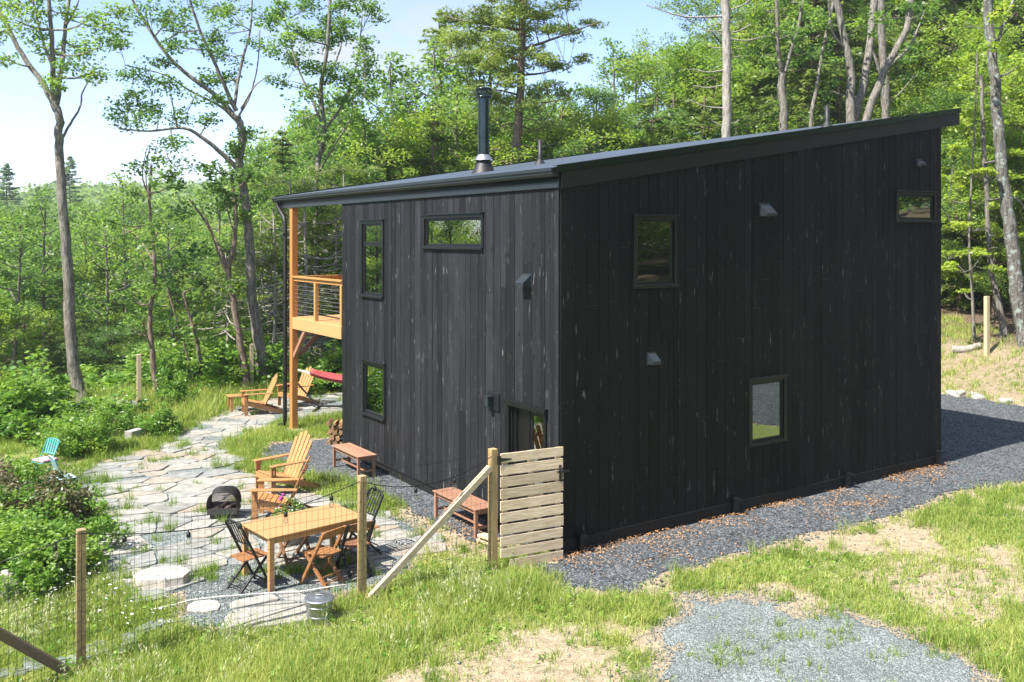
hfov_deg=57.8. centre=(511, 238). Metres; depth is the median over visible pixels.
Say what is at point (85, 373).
shrub
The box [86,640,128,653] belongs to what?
slate slab
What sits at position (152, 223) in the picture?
tree
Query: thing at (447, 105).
tree
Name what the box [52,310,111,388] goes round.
hemlock tree
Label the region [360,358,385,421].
window
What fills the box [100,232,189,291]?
tree
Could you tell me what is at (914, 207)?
window
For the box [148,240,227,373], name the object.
tree
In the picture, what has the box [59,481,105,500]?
shrub
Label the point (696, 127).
hemlock tree
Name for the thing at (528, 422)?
door
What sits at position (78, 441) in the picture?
shrub
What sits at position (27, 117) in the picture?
sky
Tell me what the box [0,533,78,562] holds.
string light
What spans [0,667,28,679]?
slate slab
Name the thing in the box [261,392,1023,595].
gravel stones
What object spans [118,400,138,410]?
boulder
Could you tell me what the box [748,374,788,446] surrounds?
window
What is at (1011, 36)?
hemlock tree
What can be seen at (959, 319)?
bank grass
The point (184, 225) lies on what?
tree
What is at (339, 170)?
hemlock tree
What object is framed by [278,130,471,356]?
tree
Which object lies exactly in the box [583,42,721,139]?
tree
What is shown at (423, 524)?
wire netting
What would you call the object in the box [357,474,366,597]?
fence post
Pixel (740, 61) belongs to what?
tree
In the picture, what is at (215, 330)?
tree
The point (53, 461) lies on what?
bistro chair
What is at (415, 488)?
string light
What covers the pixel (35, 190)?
pine tree
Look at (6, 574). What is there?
stone edging
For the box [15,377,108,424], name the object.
shrub
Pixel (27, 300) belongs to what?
tree
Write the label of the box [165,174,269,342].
tree
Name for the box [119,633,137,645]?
slate slab
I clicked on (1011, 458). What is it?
gravel drive
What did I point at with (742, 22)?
tree
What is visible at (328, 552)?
folding chair
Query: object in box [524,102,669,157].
tree
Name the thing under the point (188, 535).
string light
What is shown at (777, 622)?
gravel weeds
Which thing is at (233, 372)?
shrub
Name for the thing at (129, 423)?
shrub
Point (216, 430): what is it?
garden path
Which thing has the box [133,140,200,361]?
tree
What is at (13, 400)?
shrub
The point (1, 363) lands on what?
tree
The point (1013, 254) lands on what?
tree
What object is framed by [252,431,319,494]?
adirondack chair
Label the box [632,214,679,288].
window
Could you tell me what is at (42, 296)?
tree
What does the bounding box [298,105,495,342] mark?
tree
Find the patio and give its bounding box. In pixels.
[75,440,447,603]
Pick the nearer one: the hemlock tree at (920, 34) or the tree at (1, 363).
the tree at (1, 363)
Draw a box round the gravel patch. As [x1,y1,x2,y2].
[661,599,974,681]
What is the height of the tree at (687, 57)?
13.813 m
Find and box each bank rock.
[946,390,957,395]
[957,390,965,395]
[971,394,984,398]
[999,398,1012,403]
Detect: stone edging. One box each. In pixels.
[0,569,29,600]
[125,428,144,438]
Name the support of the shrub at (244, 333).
on the ground at (500, 667)
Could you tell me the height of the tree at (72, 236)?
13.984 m
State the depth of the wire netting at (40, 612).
10.07 m
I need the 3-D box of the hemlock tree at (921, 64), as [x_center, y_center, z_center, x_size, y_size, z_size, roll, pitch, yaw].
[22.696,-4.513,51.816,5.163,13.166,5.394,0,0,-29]
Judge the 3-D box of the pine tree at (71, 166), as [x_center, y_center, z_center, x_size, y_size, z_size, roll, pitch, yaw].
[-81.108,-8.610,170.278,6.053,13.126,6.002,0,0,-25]
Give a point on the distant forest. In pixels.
(95, 196)
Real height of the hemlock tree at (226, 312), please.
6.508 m
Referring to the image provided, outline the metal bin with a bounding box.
[304,592,333,625]
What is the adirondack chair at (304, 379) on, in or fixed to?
on the garden path at (216, 430)
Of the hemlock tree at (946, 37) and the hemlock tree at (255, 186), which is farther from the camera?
the hemlock tree at (946, 37)
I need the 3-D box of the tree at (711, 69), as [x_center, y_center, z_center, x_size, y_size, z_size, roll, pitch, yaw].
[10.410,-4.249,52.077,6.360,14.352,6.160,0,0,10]
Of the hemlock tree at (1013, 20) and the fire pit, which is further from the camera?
the hemlock tree at (1013, 20)
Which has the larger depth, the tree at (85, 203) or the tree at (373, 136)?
the tree at (85, 203)
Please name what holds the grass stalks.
on the ground at (500, 667)
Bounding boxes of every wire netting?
[0,549,81,681]
[82,481,363,665]
[363,454,491,598]
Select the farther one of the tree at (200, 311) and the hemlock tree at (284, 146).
the tree at (200, 311)
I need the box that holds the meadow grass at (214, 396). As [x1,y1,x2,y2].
[34,367,336,432]
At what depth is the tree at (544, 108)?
41.78 m
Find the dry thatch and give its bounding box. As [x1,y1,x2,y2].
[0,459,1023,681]
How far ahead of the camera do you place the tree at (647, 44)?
56.91 m
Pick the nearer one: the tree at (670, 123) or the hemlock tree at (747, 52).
the tree at (670, 123)
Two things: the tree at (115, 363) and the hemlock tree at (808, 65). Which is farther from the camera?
the hemlock tree at (808, 65)
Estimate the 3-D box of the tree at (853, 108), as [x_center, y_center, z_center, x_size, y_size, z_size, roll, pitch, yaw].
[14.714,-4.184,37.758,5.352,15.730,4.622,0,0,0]
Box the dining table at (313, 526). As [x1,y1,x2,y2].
[242,503,356,591]
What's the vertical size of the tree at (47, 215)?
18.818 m
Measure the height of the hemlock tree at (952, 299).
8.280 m
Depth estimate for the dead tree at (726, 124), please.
32.90 m
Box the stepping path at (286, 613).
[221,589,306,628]
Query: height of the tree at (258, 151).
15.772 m
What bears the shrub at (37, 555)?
on the ground at (500, 667)
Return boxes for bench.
[332,443,376,476]
[432,487,487,537]
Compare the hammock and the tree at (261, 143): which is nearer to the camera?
the hammock
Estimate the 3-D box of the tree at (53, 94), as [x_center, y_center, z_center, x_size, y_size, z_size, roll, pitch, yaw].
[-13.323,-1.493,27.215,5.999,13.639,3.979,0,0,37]
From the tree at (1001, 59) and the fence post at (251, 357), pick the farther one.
the tree at (1001, 59)
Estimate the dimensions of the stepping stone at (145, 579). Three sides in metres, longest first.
0.736 x 0.562 x 0.170 m
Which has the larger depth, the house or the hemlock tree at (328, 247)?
the hemlock tree at (328, 247)
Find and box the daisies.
[4,543,200,628]
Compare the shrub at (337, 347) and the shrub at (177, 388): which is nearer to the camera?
the shrub at (177, 388)
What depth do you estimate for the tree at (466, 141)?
38.98 m
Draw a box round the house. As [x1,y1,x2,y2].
[271,87,961,554]
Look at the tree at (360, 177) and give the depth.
35.38 m
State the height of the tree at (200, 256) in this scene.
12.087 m
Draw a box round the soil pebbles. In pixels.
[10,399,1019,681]
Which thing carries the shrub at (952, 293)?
on the ground at (500, 667)
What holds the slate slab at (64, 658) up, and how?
on the ground at (500, 667)
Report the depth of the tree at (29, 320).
43.33 m
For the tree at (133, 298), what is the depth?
56.29 m
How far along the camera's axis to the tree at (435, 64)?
44.69 m
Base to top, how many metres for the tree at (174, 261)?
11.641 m
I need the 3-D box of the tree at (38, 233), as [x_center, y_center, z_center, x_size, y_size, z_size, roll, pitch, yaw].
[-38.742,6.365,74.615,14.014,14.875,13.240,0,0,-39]
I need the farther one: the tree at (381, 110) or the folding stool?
the tree at (381, 110)
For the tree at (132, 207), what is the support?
on the ground at (500, 667)
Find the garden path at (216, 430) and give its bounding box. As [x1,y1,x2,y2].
[174,392,341,446]
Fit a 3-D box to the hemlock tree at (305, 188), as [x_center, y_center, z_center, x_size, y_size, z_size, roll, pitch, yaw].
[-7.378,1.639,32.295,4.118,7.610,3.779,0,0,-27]
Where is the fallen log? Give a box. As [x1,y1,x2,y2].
[952,342,981,352]
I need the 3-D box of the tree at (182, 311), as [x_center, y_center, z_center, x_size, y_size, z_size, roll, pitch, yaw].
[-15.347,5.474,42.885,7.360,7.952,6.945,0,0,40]
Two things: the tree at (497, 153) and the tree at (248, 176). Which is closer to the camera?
the tree at (248, 176)
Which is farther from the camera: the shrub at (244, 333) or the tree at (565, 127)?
the tree at (565, 127)
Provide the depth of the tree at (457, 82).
43.66 m
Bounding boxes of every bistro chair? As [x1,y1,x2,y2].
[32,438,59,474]
[48,455,75,485]
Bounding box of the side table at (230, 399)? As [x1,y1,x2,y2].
[226,393,248,411]
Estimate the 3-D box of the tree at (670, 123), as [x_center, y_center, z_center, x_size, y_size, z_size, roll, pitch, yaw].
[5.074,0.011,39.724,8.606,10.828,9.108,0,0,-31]
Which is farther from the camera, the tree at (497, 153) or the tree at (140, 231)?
the tree at (140, 231)
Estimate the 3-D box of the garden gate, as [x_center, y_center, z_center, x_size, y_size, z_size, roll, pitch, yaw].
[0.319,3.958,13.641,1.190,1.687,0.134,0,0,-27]
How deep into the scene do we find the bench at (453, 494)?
15.37 m
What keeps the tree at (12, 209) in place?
on the ground at (500, 667)
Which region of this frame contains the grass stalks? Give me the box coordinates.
[0,547,656,681]
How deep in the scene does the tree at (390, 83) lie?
43.77 m
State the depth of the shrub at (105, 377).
30.54 m
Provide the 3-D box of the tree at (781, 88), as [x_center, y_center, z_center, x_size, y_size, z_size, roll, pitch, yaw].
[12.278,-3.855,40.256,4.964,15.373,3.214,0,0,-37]
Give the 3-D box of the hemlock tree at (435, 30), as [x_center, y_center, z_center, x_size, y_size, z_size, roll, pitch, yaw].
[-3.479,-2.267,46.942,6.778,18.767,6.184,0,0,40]
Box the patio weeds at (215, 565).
[71,393,426,592]
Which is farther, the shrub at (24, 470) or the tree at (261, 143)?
the tree at (261, 143)
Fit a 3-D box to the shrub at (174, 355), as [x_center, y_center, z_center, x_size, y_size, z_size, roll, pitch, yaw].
[-11.081,4.354,30.589,3.712,2.135,4.324,0,0,15]
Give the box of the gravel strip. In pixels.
[263,438,527,544]
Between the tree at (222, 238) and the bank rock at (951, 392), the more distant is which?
the tree at (222, 238)
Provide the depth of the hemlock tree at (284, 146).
37.76 m
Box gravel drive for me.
[538,394,1023,593]
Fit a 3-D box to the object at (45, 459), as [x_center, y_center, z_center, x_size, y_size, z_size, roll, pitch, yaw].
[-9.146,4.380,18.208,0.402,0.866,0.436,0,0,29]
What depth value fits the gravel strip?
18.32 m
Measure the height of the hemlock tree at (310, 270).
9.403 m
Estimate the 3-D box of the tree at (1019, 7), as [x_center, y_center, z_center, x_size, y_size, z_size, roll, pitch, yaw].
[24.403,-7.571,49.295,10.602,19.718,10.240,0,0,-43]
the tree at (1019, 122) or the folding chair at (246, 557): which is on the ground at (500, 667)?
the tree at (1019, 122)
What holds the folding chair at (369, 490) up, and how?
on the patio
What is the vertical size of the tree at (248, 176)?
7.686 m
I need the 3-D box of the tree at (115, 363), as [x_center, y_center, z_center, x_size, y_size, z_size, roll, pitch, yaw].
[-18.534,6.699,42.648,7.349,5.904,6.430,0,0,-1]
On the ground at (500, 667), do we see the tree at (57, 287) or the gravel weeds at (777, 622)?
the tree at (57, 287)
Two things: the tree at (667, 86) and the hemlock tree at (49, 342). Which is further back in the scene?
the tree at (667, 86)
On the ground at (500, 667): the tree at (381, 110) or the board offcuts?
the tree at (381, 110)
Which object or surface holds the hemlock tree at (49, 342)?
on the ground at (500, 667)
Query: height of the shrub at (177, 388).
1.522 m
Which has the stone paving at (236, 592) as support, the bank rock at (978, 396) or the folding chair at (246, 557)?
the folding chair at (246, 557)
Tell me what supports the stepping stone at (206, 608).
on the stone paving at (236, 592)
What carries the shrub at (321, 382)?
on the ground at (500, 667)
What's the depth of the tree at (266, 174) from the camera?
39.89 m
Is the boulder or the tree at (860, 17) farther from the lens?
the tree at (860, 17)
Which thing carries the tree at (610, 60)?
on the ground at (500, 667)
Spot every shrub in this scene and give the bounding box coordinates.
[0,348,90,446]
[0,454,42,500]
[0,462,97,525]
[0,484,51,535]
[0,499,136,593]
[0,530,110,600]
[1,450,80,492]
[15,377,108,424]
[23,323,171,383]
[24,394,121,463]
[32,370,98,387]
[33,490,110,531]
[34,364,133,391]
[44,404,138,440]
[46,368,97,389]
[53,386,156,430]
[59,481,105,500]
[65,365,120,386]
[82,360,136,392]
[101,349,199,390]
[120,341,209,376]
[122,338,211,391]
[122,354,192,376]
[128,360,221,386]
[133,400,183,437]
[150,358,204,408]
[156,331,264,385]
[165,324,282,391]
[173,331,289,369]
[195,335,309,373]
[202,330,311,375]
[257,339,341,392]
[268,342,341,391]
[941,279,991,302]
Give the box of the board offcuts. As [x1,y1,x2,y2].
[476,532,499,544]
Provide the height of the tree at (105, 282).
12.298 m
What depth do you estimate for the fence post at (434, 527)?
13.22 m
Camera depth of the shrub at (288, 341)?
31.70 m
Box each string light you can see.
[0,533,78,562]
[79,481,359,549]
[367,457,490,497]
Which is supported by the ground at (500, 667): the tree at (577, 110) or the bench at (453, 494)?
the tree at (577, 110)
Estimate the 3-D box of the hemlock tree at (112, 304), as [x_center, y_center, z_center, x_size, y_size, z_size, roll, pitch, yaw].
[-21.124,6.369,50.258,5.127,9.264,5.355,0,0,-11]
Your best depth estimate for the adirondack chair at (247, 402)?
25.29 m
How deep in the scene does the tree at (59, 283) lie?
47.53 m
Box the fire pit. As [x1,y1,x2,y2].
[206,486,240,518]
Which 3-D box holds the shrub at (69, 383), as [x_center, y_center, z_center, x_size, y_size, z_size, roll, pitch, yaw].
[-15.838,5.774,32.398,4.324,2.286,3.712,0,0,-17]
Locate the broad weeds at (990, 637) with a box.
[0,423,1023,681]
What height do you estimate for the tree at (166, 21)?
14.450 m
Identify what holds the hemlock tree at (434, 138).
on the ground at (500, 667)
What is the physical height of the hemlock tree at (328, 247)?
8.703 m
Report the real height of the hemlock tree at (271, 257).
6.506 m
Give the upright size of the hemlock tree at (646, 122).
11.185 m
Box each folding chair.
[225,518,266,593]
[299,524,346,590]
[336,519,375,579]
[344,487,383,561]
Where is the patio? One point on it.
(187, 491)
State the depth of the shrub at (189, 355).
30.95 m
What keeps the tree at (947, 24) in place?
on the ground at (500, 667)
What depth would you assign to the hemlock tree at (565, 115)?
39.93 m
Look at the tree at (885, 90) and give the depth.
40.90 m
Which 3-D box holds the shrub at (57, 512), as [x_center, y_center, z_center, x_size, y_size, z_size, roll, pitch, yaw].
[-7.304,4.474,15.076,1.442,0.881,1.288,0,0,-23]
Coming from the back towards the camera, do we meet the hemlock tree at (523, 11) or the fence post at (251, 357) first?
the hemlock tree at (523, 11)
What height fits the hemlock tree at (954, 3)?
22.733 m
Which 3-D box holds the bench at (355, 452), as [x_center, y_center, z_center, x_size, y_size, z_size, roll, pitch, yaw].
[-3.244,4.561,19.011,0.416,0.477,1.300,0,0,-34]
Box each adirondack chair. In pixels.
[241,374,282,415]
[249,456,313,519]
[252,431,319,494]
[275,367,319,407]
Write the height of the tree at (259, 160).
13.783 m
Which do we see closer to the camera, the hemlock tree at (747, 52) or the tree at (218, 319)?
the tree at (218, 319)
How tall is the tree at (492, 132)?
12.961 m
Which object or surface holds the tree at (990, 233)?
on the ground at (500, 667)
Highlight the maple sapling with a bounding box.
[932,51,1023,339]
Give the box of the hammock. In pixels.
[287,365,341,411]
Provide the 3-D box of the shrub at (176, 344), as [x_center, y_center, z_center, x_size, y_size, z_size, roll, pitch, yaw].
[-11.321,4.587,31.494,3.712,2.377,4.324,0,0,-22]
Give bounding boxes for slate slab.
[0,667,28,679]
[23,656,46,671]
[56,655,75,665]
[74,652,99,663]
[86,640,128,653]
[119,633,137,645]
[136,618,165,635]
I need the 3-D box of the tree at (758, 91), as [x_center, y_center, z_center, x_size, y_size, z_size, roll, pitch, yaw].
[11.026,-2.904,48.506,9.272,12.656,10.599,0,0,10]
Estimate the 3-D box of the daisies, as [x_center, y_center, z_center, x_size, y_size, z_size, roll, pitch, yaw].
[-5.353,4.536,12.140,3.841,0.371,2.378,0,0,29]
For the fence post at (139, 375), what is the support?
on the ground at (500, 667)
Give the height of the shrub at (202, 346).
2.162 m
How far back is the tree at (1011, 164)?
37.34 m
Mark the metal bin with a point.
(314, 606)
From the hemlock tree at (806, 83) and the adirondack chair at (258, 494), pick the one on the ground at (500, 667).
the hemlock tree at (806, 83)
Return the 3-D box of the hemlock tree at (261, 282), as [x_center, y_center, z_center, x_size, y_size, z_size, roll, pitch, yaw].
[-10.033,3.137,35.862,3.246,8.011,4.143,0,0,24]
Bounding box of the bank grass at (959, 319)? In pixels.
[941,312,1023,404]
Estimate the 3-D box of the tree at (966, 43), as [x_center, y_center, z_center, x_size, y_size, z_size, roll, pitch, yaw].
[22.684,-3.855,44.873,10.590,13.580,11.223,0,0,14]
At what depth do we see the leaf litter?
15.49 m
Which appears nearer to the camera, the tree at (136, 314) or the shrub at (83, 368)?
the shrub at (83, 368)
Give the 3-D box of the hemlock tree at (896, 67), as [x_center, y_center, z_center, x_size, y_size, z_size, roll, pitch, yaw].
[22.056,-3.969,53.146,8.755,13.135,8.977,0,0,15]
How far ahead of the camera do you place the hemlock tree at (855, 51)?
45.05 m
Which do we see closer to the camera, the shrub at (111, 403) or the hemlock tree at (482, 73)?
the shrub at (111, 403)
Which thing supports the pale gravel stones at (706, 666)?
on the ground at (500, 667)
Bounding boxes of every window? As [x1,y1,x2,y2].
[358,219,383,298]
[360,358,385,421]
[420,212,483,249]
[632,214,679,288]
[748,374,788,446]
[896,190,938,222]
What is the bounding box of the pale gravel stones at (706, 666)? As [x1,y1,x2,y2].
[128,516,1010,681]
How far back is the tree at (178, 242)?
37.81 m
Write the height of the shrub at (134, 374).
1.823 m
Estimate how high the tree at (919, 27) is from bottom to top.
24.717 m
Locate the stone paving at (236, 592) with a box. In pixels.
[178,518,412,626]
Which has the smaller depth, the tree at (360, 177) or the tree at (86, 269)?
the tree at (360, 177)
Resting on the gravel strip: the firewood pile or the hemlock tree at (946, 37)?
the firewood pile
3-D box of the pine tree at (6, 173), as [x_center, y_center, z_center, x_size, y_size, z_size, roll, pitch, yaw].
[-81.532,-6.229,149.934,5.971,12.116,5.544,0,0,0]
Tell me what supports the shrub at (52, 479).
on the ground at (500, 667)
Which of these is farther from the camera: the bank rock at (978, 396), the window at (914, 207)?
the bank rock at (978, 396)
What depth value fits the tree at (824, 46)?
38.95 m
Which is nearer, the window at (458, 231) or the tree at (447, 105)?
the window at (458, 231)
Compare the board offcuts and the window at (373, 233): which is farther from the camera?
the window at (373, 233)
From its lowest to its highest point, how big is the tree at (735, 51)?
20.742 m
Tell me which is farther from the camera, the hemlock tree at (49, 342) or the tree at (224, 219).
the tree at (224, 219)
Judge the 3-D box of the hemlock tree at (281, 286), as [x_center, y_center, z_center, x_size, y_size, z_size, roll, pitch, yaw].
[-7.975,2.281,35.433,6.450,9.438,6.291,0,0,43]
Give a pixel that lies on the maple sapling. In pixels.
(974, 113)
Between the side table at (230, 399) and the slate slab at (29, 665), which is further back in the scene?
the side table at (230, 399)
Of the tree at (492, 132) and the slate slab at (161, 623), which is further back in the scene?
the tree at (492, 132)
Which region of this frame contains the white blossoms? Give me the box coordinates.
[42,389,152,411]
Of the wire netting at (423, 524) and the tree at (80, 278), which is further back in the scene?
the tree at (80, 278)
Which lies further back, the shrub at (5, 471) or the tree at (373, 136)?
the tree at (373, 136)
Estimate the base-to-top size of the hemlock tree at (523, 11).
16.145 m
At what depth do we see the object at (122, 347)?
33.45 m
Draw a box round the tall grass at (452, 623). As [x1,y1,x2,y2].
[0,556,663,681]
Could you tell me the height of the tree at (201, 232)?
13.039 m
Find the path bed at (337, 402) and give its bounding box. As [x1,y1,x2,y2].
[175,394,341,445]
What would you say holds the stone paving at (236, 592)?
on the ground at (500, 667)
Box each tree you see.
[0,0,136,402]
[0,163,25,208]
[0,187,93,372]
[0,205,31,227]
[0,205,56,229]
[0,206,84,242]
[0,212,25,319]
[0,216,84,385]
[0,232,134,377]
[0,259,114,386]
[0,265,121,373]
[0,266,109,361]
[0,276,78,365]
[0,290,89,379]
[0,293,79,387]
[0,306,113,386]
[0,319,58,378]
[4,204,74,229]
[7,228,80,243]
[7,310,85,385]
[8,223,151,337]
[28,186,42,213]
[28,223,185,337]
[29,231,213,380]
[29,322,167,377]
[33,201,133,386]
[52,156,87,207]
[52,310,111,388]
[53,204,89,227]
[70,172,179,354]
[71,206,148,374]
[72,202,147,228]
[74,201,190,266]
[78,239,160,356]
[79,302,201,372]
[81,195,152,216]
[85,272,232,369]
[92,145,196,393]
[92,274,169,339]
[97,278,145,372]
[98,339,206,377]
[100,0,285,387]
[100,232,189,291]
[100,298,205,341]
[111,247,222,335]
[114,209,228,337]
[120,196,211,348]
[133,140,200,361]
[137,206,207,237]
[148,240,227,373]
[150,227,243,348]
[155,292,241,351]
[158,224,242,348]
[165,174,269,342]
[166,229,259,304]
[172,320,264,357]
[175,138,340,350]
[175,253,267,347]
[181,226,263,335]
[185,297,260,350]
[187,333,271,356]
[189,158,269,391]
[192,116,345,304]
[199,312,302,359]
[206,214,238,234]
[216,208,334,373]
[216,217,298,359]
[226,157,307,344]
[234,130,322,362]
[237,174,338,358]
[239,116,344,315]
[244,177,341,364]
[251,82,362,312]
[251,145,401,354]
[254,104,408,272]
[256,178,341,368]
[257,0,390,357]
[260,170,341,363]
[267,159,383,349]
[267,165,351,359]
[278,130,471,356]
[291,75,404,214]
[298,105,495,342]
[326,113,409,241]
[328,51,456,180]
[345,68,476,167]
[373,36,495,169]
[397,116,464,175]
[399,96,537,170]
[405,83,506,168]
[411,106,562,171]
[417,9,471,119]
[420,44,522,163]
[431,0,609,164]
[454,0,531,165]
[489,118,618,164]
[495,110,588,156]
[496,79,581,160]
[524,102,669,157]
[528,131,636,160]
[533,91,583,139]
[545,108,583,158]
[546,74,671,143]
[550,97,608,131]
[565,107,697,149]
[566,37,656,138]
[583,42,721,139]
[598,50,663,131]
[608,33,845,142]
[623,98,674,148]
[624,49,717,133]
[630,0,805,135]
[639,0,764,137]
[648,38,745,138]
[648,93,702,144]
[658,0,834,135]
[659,29,863,142]
[660,53,807,138]
[661,7,776,136]
[671,95,735,142]
[701,0,863,131]
[707,3,860,134]
[712,0,885,135]
[721,0,795,131]
[737,0,826,130]
[739,0,880,134]
[761,0,938,123]
[789,73,830,128]
[792,0,844,114]
[792,0,929,113]
[801,1,837,126]
[805,0,944,122]
[816,63,1004,235]
[818,0,958,128]
[818,1,930,113]
[820,0,976,95]
[843,0,946,121]
[860,0,951,114]
[861,17,1023,238]
[861,57,919,116]
[862,0,1023,110]
[865,0,930,118]
[866,0,980,89]
[875,0,1023,105]
[875,0,1023,128]
[885,95,1019,297]
[897,51,933,115]
[922,52,1023,297]
[924,90,1023,303]
[927,7,981,62]
[940,88,1023,309]
[941,50,1023,287]
[941,120,1023,309]
[941,124,1023,316]
[941,130,1019,310]
[941,215,984,301]
[945,0,1023,347]
[947,0,1023,77]
[967,30,1023,109]
[979,75,1023,336]
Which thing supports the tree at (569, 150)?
on the ground at (500, 667)
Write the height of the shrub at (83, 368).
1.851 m
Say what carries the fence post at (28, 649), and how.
on the ground at (500, 667)
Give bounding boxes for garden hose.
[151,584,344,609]
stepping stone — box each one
[133,566,189,589]
[187,600,220,612]
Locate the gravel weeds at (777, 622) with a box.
[685,596,956,681]
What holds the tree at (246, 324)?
on the ground at (500, 667)
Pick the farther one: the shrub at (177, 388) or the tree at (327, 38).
the tree at (327, 38)
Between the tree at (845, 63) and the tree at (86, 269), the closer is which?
the tree at (86, 269)
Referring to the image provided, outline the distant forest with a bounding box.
[0,178,268,246]
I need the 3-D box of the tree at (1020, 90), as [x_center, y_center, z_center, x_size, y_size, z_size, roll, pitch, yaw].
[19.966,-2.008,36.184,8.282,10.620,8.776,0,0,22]
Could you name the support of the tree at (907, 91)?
on the ground at (500, 667)
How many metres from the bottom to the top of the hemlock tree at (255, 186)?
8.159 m
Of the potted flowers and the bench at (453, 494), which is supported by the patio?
the potted flowers
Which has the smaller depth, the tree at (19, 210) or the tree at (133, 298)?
the tree at (133, 298)
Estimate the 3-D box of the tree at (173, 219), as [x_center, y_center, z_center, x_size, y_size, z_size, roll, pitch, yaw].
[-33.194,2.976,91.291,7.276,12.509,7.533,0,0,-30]
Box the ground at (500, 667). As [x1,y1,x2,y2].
[0,287,1023,681]
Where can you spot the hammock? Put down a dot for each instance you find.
(329, 376)
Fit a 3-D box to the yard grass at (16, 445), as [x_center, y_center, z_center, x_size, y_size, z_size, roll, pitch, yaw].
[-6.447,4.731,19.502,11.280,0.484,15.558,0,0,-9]
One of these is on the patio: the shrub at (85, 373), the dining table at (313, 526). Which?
the dining table at (313, 526)
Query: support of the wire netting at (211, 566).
attached to the fence post at (362, 573)
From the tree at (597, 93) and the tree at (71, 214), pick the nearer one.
the tree at (597, 93)
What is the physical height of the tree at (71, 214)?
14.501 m
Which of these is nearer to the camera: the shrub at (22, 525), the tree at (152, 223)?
the shrub at (22, 525)
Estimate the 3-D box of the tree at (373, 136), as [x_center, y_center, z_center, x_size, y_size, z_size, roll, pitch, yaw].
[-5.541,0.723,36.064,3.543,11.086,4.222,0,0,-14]
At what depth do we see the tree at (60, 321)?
43.44 m
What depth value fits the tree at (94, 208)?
102.61 m
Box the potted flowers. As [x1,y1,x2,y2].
[272,493,307,544]
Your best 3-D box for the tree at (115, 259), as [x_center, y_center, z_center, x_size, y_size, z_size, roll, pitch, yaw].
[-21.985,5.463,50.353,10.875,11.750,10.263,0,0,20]
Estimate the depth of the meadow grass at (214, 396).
26.75 m
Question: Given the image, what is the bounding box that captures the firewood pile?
[326,418,341,444]
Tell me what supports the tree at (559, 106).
on the ground at (500, 667)
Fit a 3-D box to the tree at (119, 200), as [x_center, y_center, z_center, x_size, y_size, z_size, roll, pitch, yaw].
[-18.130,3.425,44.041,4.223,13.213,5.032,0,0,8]
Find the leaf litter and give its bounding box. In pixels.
[409,460,991,576]
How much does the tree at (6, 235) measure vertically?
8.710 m
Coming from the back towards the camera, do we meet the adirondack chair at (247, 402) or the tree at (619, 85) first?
the tree at (619, 85)
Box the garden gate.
[497,446,568,568]
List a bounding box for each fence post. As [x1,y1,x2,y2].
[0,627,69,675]
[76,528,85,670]
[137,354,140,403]
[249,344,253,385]
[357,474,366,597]
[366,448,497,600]
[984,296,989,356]
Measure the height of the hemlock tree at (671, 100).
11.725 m
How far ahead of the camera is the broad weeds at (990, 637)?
11.75 m
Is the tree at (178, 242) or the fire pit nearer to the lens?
the fire pit
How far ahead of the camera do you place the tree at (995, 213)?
34.84 m
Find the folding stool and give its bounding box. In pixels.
[276,536,311,565]
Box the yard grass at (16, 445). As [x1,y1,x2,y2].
[0,401,513,615]
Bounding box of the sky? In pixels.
[0,0,940,194]
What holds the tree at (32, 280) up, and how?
on the ground at (500, 667)
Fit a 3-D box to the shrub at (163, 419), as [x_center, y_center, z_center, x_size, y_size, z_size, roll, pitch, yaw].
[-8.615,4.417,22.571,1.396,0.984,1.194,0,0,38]
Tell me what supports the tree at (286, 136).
on the ground at (500, 667)
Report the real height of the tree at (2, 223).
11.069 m
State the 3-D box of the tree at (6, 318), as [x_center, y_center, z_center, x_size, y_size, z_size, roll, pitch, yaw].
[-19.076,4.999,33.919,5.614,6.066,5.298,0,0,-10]
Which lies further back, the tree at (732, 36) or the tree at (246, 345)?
the tree at (732, 36)
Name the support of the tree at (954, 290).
on the ground at (500, 667)
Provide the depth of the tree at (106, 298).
35.87 m
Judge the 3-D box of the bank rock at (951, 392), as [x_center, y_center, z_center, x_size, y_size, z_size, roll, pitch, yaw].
[13.510,4.764,28.493,0.316,0.215,0.436,0,0,-6]
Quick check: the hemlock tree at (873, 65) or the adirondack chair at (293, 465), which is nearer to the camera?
the adirondack chair at (293, 465)
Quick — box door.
[503,399,547,541]
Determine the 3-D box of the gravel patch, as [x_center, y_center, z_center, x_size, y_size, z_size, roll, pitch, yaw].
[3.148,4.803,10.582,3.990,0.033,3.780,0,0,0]
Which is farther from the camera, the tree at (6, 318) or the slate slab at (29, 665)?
the tree at (6, 318)

